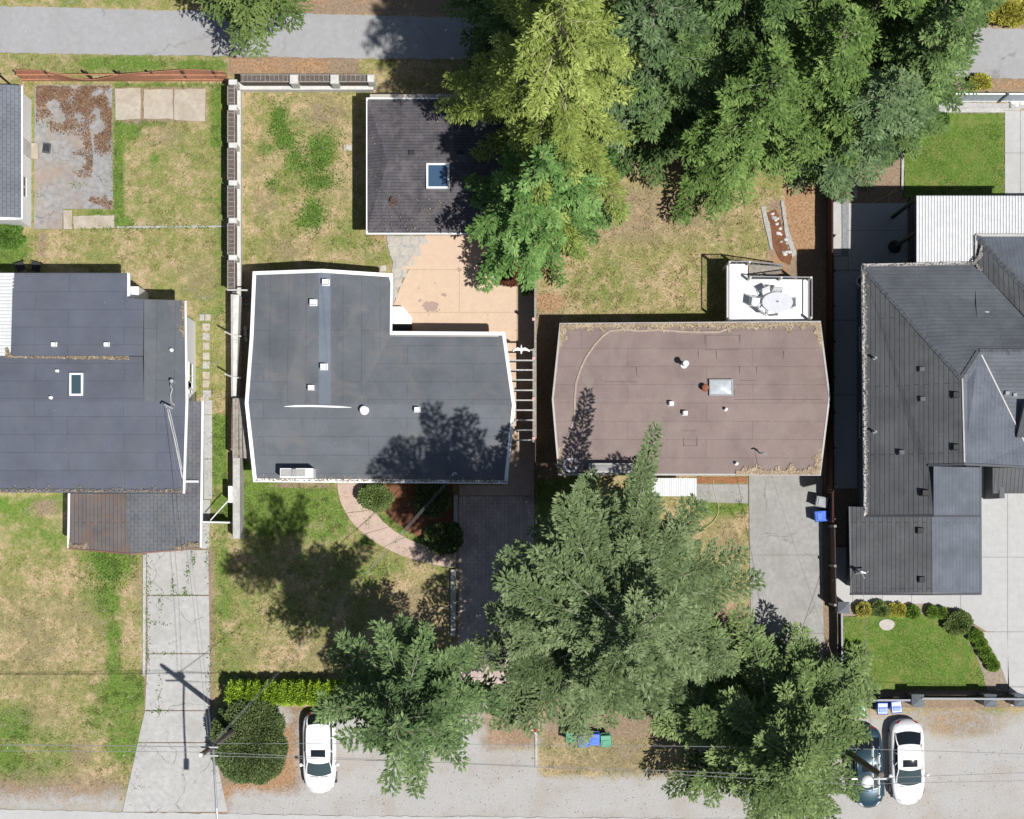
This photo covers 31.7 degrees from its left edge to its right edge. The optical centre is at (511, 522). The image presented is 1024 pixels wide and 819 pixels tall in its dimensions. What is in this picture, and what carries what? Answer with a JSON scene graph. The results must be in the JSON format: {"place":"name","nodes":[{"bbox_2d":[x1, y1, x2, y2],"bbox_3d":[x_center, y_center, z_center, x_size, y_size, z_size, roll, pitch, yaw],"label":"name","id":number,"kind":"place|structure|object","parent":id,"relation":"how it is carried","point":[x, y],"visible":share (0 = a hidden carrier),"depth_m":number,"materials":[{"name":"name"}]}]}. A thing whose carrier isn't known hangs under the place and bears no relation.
{"place":"outdoors","nodes":[
{"label":"outdoors","id":0,"kind":"place"},
{"bbox_2d":[123,550,226,811],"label":"driveway","id":1,"kind":"structure","parent":0,"point":[180,779],"depth_m":99.95,"materials":[{"name":"concrete"}]},
{"bbox_2d":[0,809,726,818],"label":"road","id":2,"kind":"structure","parent":0,"point":[33,814],"depth_m":99.97,"materials":[{"name":"grey asphalt"}]},
{"bbox_2d":[344,145,426,297],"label":"flagstone path","id":3,"kind":"structure","parent":0,"point":[400,262],"depth_m":99.94,"materials":[{"name":"beige stone"}]},
{"bbox_2d":[393,235,527,438],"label":"patio","id":4,"kind":"structure","parent":0,"point":[442,251],"depth_m":99.95,"materials":[{"name":"beige concrete"}]},
{"bbox_2d":[392,306,411,330],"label":"landing","id":5,"kind":"object","parent":4,"relation":"on","point":[402,319],"visible":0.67,"depth_m":99.45,"materials":[{"name":"white paint"}]},
{"bbox_2d":[418,267,487,315],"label":"patio stain","id":6,"kind":"object","parent":4,"relation":"on","point":[431,306],"visible":1,"depth_m":99.95,"materials":[{"name":"brown concrete"}]},
{"bbox_2d":[458,496,533,707],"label":"paver driveway","id":7,"kind":"structure","parent":0,"point":[491,526],"depth_m":99.95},
{"bbox_2d":[495,263,521,286],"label":"red maple","id":8,"kind":"object","parent":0,"point":[511,281],"visible":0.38,"depth_m":99.09,"materials":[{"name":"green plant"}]},
{"bbox_2d":[0,0,1023,818],"bbox_3d":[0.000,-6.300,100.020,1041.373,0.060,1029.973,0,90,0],"label":"ground","id":9,"kind":"structure","parent":0,"point":[958,734],"depth_m":100.02,"materials":[{"name":"green plant"}]},
{"bbox_2d":[0,224,26,250],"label":"garden shrub","id":10,"kind":"object","parent":9,"relation":"on","point":[18,240],"visible":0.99,"depth_m":98.96,"materials":[{"name":"green plant"}]},
{"bbox_2d":[0,84,31,226],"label":"white outbuilding","id":11,"kind":"structure","parent":9,"relation":"on","point":[15,155],"depth_m":97.34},
{"bbox_2d":[34,85,112,228],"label":"old concrete pad","id":12,"kind":"object","parent":9,"relation":"on","point":[54,175],"visible":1,"depth_m":99.94,"materials":[{"name":"grey concrete"}]},
{"bbox_2d":[36,85,111,156],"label":"leaf litter","id":13,"kind":"object","parent":12,"relation":"on","point":[83,99],"visible":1,"depth_m":99.91,"materials":[{"name":"brown plant"}]},
{"bbox_2d":[70,122,112,209],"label":"leaf litter","id":14,"kind":"object","parent":12,"relation":"on","point":[89,144],"visible":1,"depth_m":99.91,"materials":[{"name":"brown plant"}]},
{"bbox_2d":[0,273,203,554],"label":"slate roofed house","id":15,"kind":"structure","parent":9,"relation":"on","point":[90,424],"depth_m":95.68,"materials":[{"name":"white"}]},
{"bbox_2d":[0,300,184,492],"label":"needle litter","id":16,"kind":"object","parent":15,"relation":"on","point":[97,357],"visible":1,"depth_m":95.65,"materials":[{"name":"brown plant"}]},
{"bbox_2d":[14,69,227,81],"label":"board fence","id":17,"kind":"object","parent":9,"relation":"on","point":[150,75],"visible":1,"depth_m":98.92,"materials":[{"name":"orange wood"}]},
{"bbox_2d":[31,94,216,725],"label":"weeds","id":18,"kind":"object","parent":9,"relation":"on","point":[186,594],"visible":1,"depth_m":99.89,"materials":[{"name":"green plant"}]},
{"bbox_2d":[73,88,205,228],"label":"yard slab","id":19,"kind":"structure","parent":9,"relation":"on","point":[189,104],"depth_m":99.95,"materials":[{"name":"beige concrete"}]},
{"bbox_2d":[142,555,146,675],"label":"drive kerb","id":20,"kind":"structure","parent":9,"relation":"on","point":[144,612],"depth_m":99.88,"materials":[{"name":"concrete"}]},
{"bbox_2d":[203,400,211,548],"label":"side walk","id":21,"kind":"structure","parent":9,"relation":"on","point":[208,455],"depth_m":99.95,"materials":[{"name":"concrete"}]},
{"bbox_2d":[72,96,351,607],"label":"weeds","id":22,"kind":"object","parent":9,"relation":"on","point":[315,180],"visible":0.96,"depth_m":99.91,"materials":[{"name":"green plant"}]},
{"bbox_2d":[198,723,239,818],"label":"utility pole","id":23,"kind":"object","parent":9,"relation":"on","point":[223,738],"visible":0.91,"depth_m":90.21,"materials":[{"name":"wood"}]},
{"bbox_2d":[209,743,720,746],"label":"overhead cable","id":24,"kind":"object","parent":23,"relation":"attached to","point":[480,744],"visible":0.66,"depth_m":90.17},
{"bbox_2d":[227,756,851,778],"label":"overhead cable","id":25,"kind":"object","parent":23,"relation":"attached to","point":[505,764],"visible":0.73,"depth_m":89.98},
{"bbox_2d":[207,752,875,785],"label":"overhead cable","id":26,"kind":"object","parent":23,"relation":"attached to","point":[538,767],"visible":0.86,"depth_m":88.69,"materials":[{"name":"black rubber"}]},
{"bbox_2d":[227,79,242,296],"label":"masonry fence","id":27,"kind":"object","parent":9,"relation":"on","point":[234,187],"visible":1,"depth_m":98.26,"materials":[{"name":"white paint"}]},
{"bbox_2d":[225,289,247,538],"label":"block wall","id":28,"kind":"structure","parent":9,"relation":"on","point":[236,494],"depth_m":98.50,"materials":[{"name":"white paint"}]},
{"bbox_2d":[233,398,250,458],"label":"lean to","id":29,"kind":"object","parent":9,"relation":"on","point":[239,411],"visible":0.93,"depth_m":97.90,"materials":[{"name":"grey wood"}]},
{"bbox_2d":[209,697,289,784],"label":"round bush","id":30,"kind":"object","parent":9,"relation":"on","point":[234,770],"visible":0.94,"depth_m":97.49,"materials":[{"name":"green plant"}]},
{"bbox_2d":[195,0,314,58],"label":"conifer","id":31,"kind":"object","parent":9,"relation":"on","point":[247,13],"visible":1,"depth_m":94.22,"materials":[{"name":"green plant"}]},
{"bbox_2d":[223,678,349,707],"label":"hedge","id":32,"kind":"object","parent":9,"relation":"on","point":[250,689],"visible":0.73,"depth_m":98.20,"materials":[{"name":"green plant"}]},
{"bbox_2d":[237,74,375,91],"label":"masonry fence","id":33,"kind":"object","parent":9,"relation":"on","point":[307,82],"visible":1,"depth_m":98.40,"materials":[{"name":"white paint"}]},
{"bbox_2d":[299,710,338,792],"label":"parked car","id":34,"kind":"object","parent":9,"relation":"on","point":[320,774],"visible":0.84,"depth_m":98.74,"materials":[{"name":"white paint"}]},
{"bbox_2d":[356,484,394,513],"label":"garden shrub","id":35,"kind":"object","parent":9,"relation":"on","point":[382,496],"visible":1,"depth_m":98.83,"materials":[{"name":"green plant"}]},
{"bbox_2d":[245,269,515,483],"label":"flat roofed house","id":36,"kind":"structure","parent":9,"relation":"on","point":[343,379],"depth_m":96.52,"materials":[{"name":"beige"}]},
{"bbox_2d":[254,475,505,482],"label":"needle litter","id":37,"kind":"object","parent":36,"relation":"on","point":[466,480],"visible":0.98,"depth_m":96.93,"materials":[{"name":"brown plant"}]},
{"bbox_2d":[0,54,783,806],"bbox_3d":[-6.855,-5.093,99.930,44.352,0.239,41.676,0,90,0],"label":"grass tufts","id":38,"kind":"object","parent":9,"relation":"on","point":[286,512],"visible":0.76,"depth_m":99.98,"materials":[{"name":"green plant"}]},
{"bbox_2d":[0,55,785,791],"bbox_3d":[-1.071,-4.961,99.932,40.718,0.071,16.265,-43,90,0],"label":"lawn","id":39,"kind":"structure","parent":9,"relation":"on","point":[407,512],"depth_m":99.96,"materials":[{"name":"green plant"}]},
{"bbox_2d":[337,483,455,567],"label":"curved walk","id":40,"kind":"structure","parent":9,"relation":"on","point":[385,536],"depth_m":99.95,"materials":[{"name":"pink concrete"}]},
{"bbox_2d":[387,235,423,304],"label":"flagstone bed","id":41,"kind":"object","parent":9,"relation":"on","point":[412,246],"visible":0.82,"depth_m":99.96,"materials":[{"name":"grey stone"}]},
{"bbox_2d":[375,484,452,544],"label":"mulch bed","id":42,"kind":"object","parent":9,"relation":"on","point":[399,509],"visible":0.53,"depth_m":99.94,"materials":[{"name":"brown wood"}]},
{"bbox_2d":[414,483,451,518],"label":"garden shrub","id":43,"kind":"object","parent":42,"relation":"on","point":[433,511],"visible":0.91,"depth_m":98.76,"materials":[{"name":"green plant"}]},
{"bbox_2d":[421,520,463,555],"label":"garden shrub","id":44,"kind":"object","parent":42,"relation":"on","point":[431,540],"visible":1,"depth_m":98.94,"materials":[{"name":"green plant"}]},
{"bbox_2d":[311,613,526,799],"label":"conifer","id":45,"kind":"object","parent":9,"relation":"on","point":[409,691],"visible":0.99,"depth_m":78.62,"materials":[{"name":"green plant"}]},
{"bbox_2d":[366,94,531,234],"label":"garage","id":46,"kind":"structure","parent":9,"relation":"on","point":[431,162],"depth_m":96.81,"materials":[{"name":"beige"}]},
{"bbox_2d":[451,569,455,635],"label":"edging wall","id":47,"kind":"structure","parent":9,"relation":"on","point":[453,602],"depth_m":99.68,"materials":[{"name":"concrete"}]},
{"bbox_2d":[459,441,533,495],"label":"drive apron","id":48,"kind":"object","parent":9,"relation":"on","point":[521,467],"visible":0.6,"depth_m":99.95,"materials":[{"name":"grey asphalt"}]},
{"bbox_2d":[534,280,535,501],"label":"timber fence","id":49,"kind":"object","parent":9,"relation":"on","point":[535,393],"visible":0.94,"depth_m":97.44,"materials":[{"name":"brown wood"}]},
{"bbox_2d":[432,0,652,263],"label":"conifer","id":50,"kind":"object","parent":9,"relation":"on","point":[526,82],"visible":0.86,"depth_m":83.43,"materials":[{"name":"green plant"}]},
{"bbox_2d":[463,132,632,296],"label":"conifer","id":51,"kind":"object","parent":9,"relation":"on","point":[518,223],"visible":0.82,"depth_m":91.57,"materials":[{"name":"green plant"}]},
{"bbox_2d":[472,0,646,129],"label":"conifer","id":52,"kind":"object","parent":9,"relation":"on","point":[607,4],"visible":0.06,"depth_m":83.46,"materials":[{"name":"green plant"}]},
{"bbox_2d":[461,421,766,749],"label":"conifer","id":53,"kind":"object","parent":9,"relation":"on","point":[602,609],"visible":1,"depth_m":82.07,"materials":[{"name":"green plant"}]},
{"bbox_2d":[577,0,719,158],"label":"conifer","id":54,"kind":"object","parent":9,"relation":"on","point":[657,16],"visible":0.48,"depth_m":84.02,"materials":[{"name":"green plant"}]},
{"bbox_2d":[612,23,729,188],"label":"conifer","id":55,"kind":"object","parent":9,"relation":"on","point":[657,132],"visible":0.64,"depth_m":90.98,"materials":[{"name":"green plant"}]},
{"bbox_2d":[552,321,829,475],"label":"brown roofed house","id":56,"kind":"structure","parent":9,"relation":"on","point":[721,402],"depth_m":96.83,"materials":[{"name":"beige"}]},
{"bbox_2d":[650,478,696,495],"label":"corrugated awning","id":57,"kind":"object","parent":56,"relation":"attached to","point":[675,486],"visible":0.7,"depth_m":97.45,"materials":[{"name":"white paint"}]},
{"bbox_2d":[558,322,822,474],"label":"needle litter","id":58,"kind":"object","parent":56,"relation":"on","point":[755,469],"visible":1,"depth_m":96.89,"materials":[{"name":"brown plant"}]},
{"bbox_2d":[690,477,746,483],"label":"wood chip bed","id":59,"kind":"object","parent":9,"relation":"on","point":[725,480],"visible":0.92,"depth_m":99.95,"materials":[{"name":"orange wood"}]},
{"bbox_2d":[695,484,747,502],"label":"entry walk","id":60,"kind":"structure","parent":9,"relation":"on","point":[724,493],"depth_m":99.95,"materials":[{"name":"grey concrete"}]},
{"bbox_2d":[673,0,807,133],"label":"conifer","id":61,"kind":"object","parent":9,"relation":"on","point":[738,27],"visible":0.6,"depth_m":86.09,"materials":[{"name":"green plant"}]},
{"bbox_2d":[669,35,820,227],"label":"conifer","id":62,"kind":"object","parent":9,"relation":"on","point":[720,145],"visible":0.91,"depth_m":89.55,"materials":[{"name":"green plant"}]},
{"bbox_2d":[642,600,881,818],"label":"conifer","id":63,"kind":"object","parent":9,"relation":"on","point":[785,724],"visible":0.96,"depth_m":92.82,"materials":[{"name":"green plant"}]},
{"bbox_2d":[722,261,812,321],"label":"deck","id":64,"kind":"structure","parent":9,"relation":"on","point":[742,288],"depth_m":97.75,"materials":[{"name":"white paint"}]},
{"bbox_2d":[762,292,792,311],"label":"oval table","id":65,"kind":"object","parent":64,"relation":"on","point":[777,302],"visible":1,"depth_m":97.03,"materials":[{"name":"white paint"}]},
{"bbox_2d":[761,201,796,257],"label":"stone edging","id":66,"kind":"object","parent":9,"relation":"on","point":[786,230],"visible":1,"depth_m":99.92,"materials":[{"name":"grey stone"}]},
{"bbox_2d":[767,210,791,264],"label":"rock bed","id":67,"kind":"object","parent":9,"relation":"on","point":[778,246],"visible":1,"depth_m":99.95,"materials":[{"name":"red stone"}]},
{"bbox_2d":[740,0,881,187],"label":"conifer","id":68,"kind":"object","parent":9,"relation":"on","point":[827,78],"visible":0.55,"depth_m":85.24,"materials":[{"name":"green plant"}]},
{"bbox_2d":[826,173,835,522],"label":"red fence","id":69,"kind":"object","parent":9,"relation":"on","point":[830,305],"visible":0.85,"depth_m":98.72,"materials":[{"name":"brown wood"}]},
{"bbox_2d":[828,525,836,605],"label":"slat fence","id":70,"kind":"object","parent":9,"relation":"on","point":[832,566],"visible":1,"depth_m":98.95,"materials":[{"name":"brown wood"}]},
{"bbox_2d":[834,602,849,664],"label":"slat fence","id":71,"kind":"object","parent":9,"relation":"on","point":[841,608],"visible":0.82,"depth_m":98.70,"materials":[{"name":"metal"}]},
{"bbox_2d":[842,199,848,255],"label":"gravel strip","id":72,"kind":"object","parent":9,"relation":"on","point":[845,230],"visible":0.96,"depth_m":99.97,"materials":[{"name":"grey gravel"}]},
{"bbox_2d":[760,64,940,203],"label":"conifer","id":73,"kind":"object","parent":9,"relation":"on","point":[881,114],"visible":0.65,"depth_m":90.02,"materials":[{"name":"green plant"}]},
{"bbox_2d":[841,746,886,797],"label":"utility pole","id":74,"kind":"object","parent":9,"relation":"on","point":[865,780],"visible":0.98,"depth_m":88.67,"materials":[{"name":"white paint"}]},
{"bbox_2d":[849,724,888,807],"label":"parked car","id":75,"kind":"object","parent":9,"relation":"on","point":[868,798],"visible":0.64,"depth_m":98.95,"materials":[{"name":"blue paint"}]},
{"bbox_2d":[833,201,907,603],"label":"walkway","id":76,"kind":"structure","parent":9,"relation":"on","point":[867,247],"depth_m":99.95,"materials":[{"name":"grey concrete"}]},
{"bbox_2d":[818,0,936,79],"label":"conifer","id":77,"kind":"object","parent":9,"relation":"on","point":[879,17],"visible":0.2,"depth_m":87.97,"materials":[{"name":"green plant"}]},
{"bbox_2d":[858,692,923,706],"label":"slat fence","id":78,"kind":"object","parent":9,"relation":"on","point":[913,699],"visible":0.78,"depth_m":98.40,"materials":[{"name":"black metal"}]},
{"bbox_2d":[832,0,983,168],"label":"conifer","id":79,"kind":"object","parent":9,"relation":"on","point":[935,75],"visible":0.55,"depth_m":87.10,"materials":[{"name":"green plant"}]},
{"bbox_2d":[887,718,928,804],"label":"parked car","id":80,"kind":"object","parent":9,"relation":"on","point":[904,735],"visible":0.98,"depth_m":98.94,"materials":[{"name":"white paint"}]},
{"bbox_2d":[843,123,1004,688],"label":"lush grass","id":81,"kind":"structure","parent":9,"relation":"on","point":[931,191],"depth_m":99.92,"materials":[{"name":"green plant"}]},
{"bbox_2d":[843,604,1008,691],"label":"planting bed","id":82,"kind":"object","parent":9,"relation":"on","point":[995,681],"visible":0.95,"depth_m":99.94,"materials":[{"name":"soil"}]},
{"bbox_2d":[855,601,871,618],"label":"garden shrub","id":83,"kind":"object","parent":82,"relation":"on","point":[862,609],"visible":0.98,"depth_m":99.32,"materials":[{"name":"yellow plant"}]},
{"bbox_2d":[870,600,891,617],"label":"garden shrub","id":84,"kind":"object","parent":82,"relation":"on","point":[879,611],"visible":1,"depth_m":99.29,"materials":[{"name":"green plant"}]},
{"bbox_2d":[942,608,974,635],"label":"garden shrub","id":85,"kind":"object","parent":82,"relation":"on","point":[966,620],"visible":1,"depth_m":99.21,"materials":[{"name":"green plant"}]},
{"bbox_2d":[859,0,1005,137],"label":"conifer","id":86,"kind":"object","parent":9,"relation":"on","point":[987,6],"visible":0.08,"depth_m":88.53,"materials":[{"name":"green plant"}]},
{"bbox_2d":[846,234,1023,594],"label":"dark grey house","id":87,"kind":"structure","parent":9,"relation":"on","point":[944,387],"depth_m":92.42,"materials":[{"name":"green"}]},
{"bbox_2d":[864,245,982,514],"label":"needle litter","id":88,"kind":"object","parent":87,"relation":"on","point":[973,263],"visible":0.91,"depth_m":93.12,"materials":[{"name":"brown plant"}]},
{"bbox_2d":[853,108,1019,198],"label":"patio border","id":89,"kind":"object","parent":9,"relation":"on","point":[981,110],"visible":0.7,"depth_m":99.88,"materials":[{"name":"concrete"}]},
{"bbox_2d":[849,111,1023,640],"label":"concrete joints","id":90,"kind":"object","parent":9,"relation":"on","point":[1007,631],"visible":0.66,"depth_m":99.96,"materials":[{"name":"grey concrete"}]},
{"bbox_2d":[891,195,1023,262],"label":"patio cover","id":91,"kind":"object","parent":9,"relation":"on","point":[944,228],"visible":0.98,"depth_m":93.59,"materials":[{"name":"white metal"}]},
{"bbox_2d":[922,692,1023,706],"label":"sliding gate","id":92,"kind":"structure","parent":9,"relation":"on","point":[987,699],"depth_m":98.29,"materials":[{"name":"black metal"}]},
{"bbox_2d":[967,72,992,90],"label":"yellow shrub","id":93,"kind":"object","parent":9,"relation":"on","point":[986,80],"visible":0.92,"depth_m":99.35,"materials":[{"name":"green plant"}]},
{"bbox_2d":[939,102,1023,108],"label":"rock strip","id":94,"kind":"object","parent":9,"relation":"on","point":[985,105],"visible":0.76,"depth_m":99.97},
{"bbox_2d":[945,92,1023,102],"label":"vinyl fence","id":95,"kind":"object","parent":9,"relation":"on","point":[998,97],"visible":0.52,"depth_m":98.95,"materials":[{"name":"white paint"}]},
{"bbox_2d":[985,0,1023,27],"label":"yellow shrub","id":96,"kind":"object","parent":9,"relation":"on","point":[1011,11],"visible":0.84,"depth_m":98.89,"materials":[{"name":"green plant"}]},
{"bbox_2d":[0,6,1023,78],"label":"alley road","id":97,"kind":"structure","parent":0,"point":[77,31],"depth_m":99.97,"materials":[{"name":"grey asphalt"}]},
{"bbox_2d":[441,0,546,73],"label":"conifer","id":98,"kind":"object","parent":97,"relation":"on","point":[493,23],"visible":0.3,"depth_m":92.22,"materials":[{"name":"green plant"}]},
{"bbox_2d":[752,0,855,114],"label":"conifer","id":99,"kind":"object","parent":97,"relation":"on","point":[802,16],"visible":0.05,"depth_m":87.26,"materials":[{"name":"green plant"}]},
{"bbox_2d":[517,283,533,438],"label":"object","id":100,"kind":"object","parent":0,"point":[527,336],"depth_m":99.98,"materials":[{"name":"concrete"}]},
{"bbox_2d":[509,318,534,441],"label":"pergola","id":101,"kind":"object","parent":100,"relation":"on","point":[533,397],"visible":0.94,"depth_m":97.24,"materials":[{"name":"wood"}]},
{"bbox_2d":[749,475,823,680],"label":"grey driveway","id":102,"kind":"structure","parent":0,"point":[783,596],"depth_m":99.95,"materials":[{"name":"concrete"}]},
{"bbox_2d":[853,595,959,609],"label":"front path","id":103,"kind":"structure","parent":0,"point":[952,601],"depth_m":99.95,"materials":[{"name":"concrete"}]},
{"bbox_2d":[843,614,985,689],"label":"front lawn","id":104,"kind":"structure","parent":0,"point":[935,667],"depth_m":99.94,"materials":[{"name":"green plant"}]},
{"bbox_2d":[904,113,1004,197],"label":"back lawn","id":105,"kind":"structure","parent":0,"point":[959,122],"depth_m":99.94,"materials":[{"name":"green plant"}]},
{"bbox_2d":[961,466,1023,705],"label":"driveway","id":106,"kind":"structure","parent":0,"point":[986,609],"depth_m":99.95,"materials":[{"name":"concrete"}]},
{"bbox_2d":[1005,111,1023,194],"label":"back path","id":107,"kind":"structure","parent":0,"point":[1012,152],"depth_m":99.95,"materials":[{"name":"concrete"}]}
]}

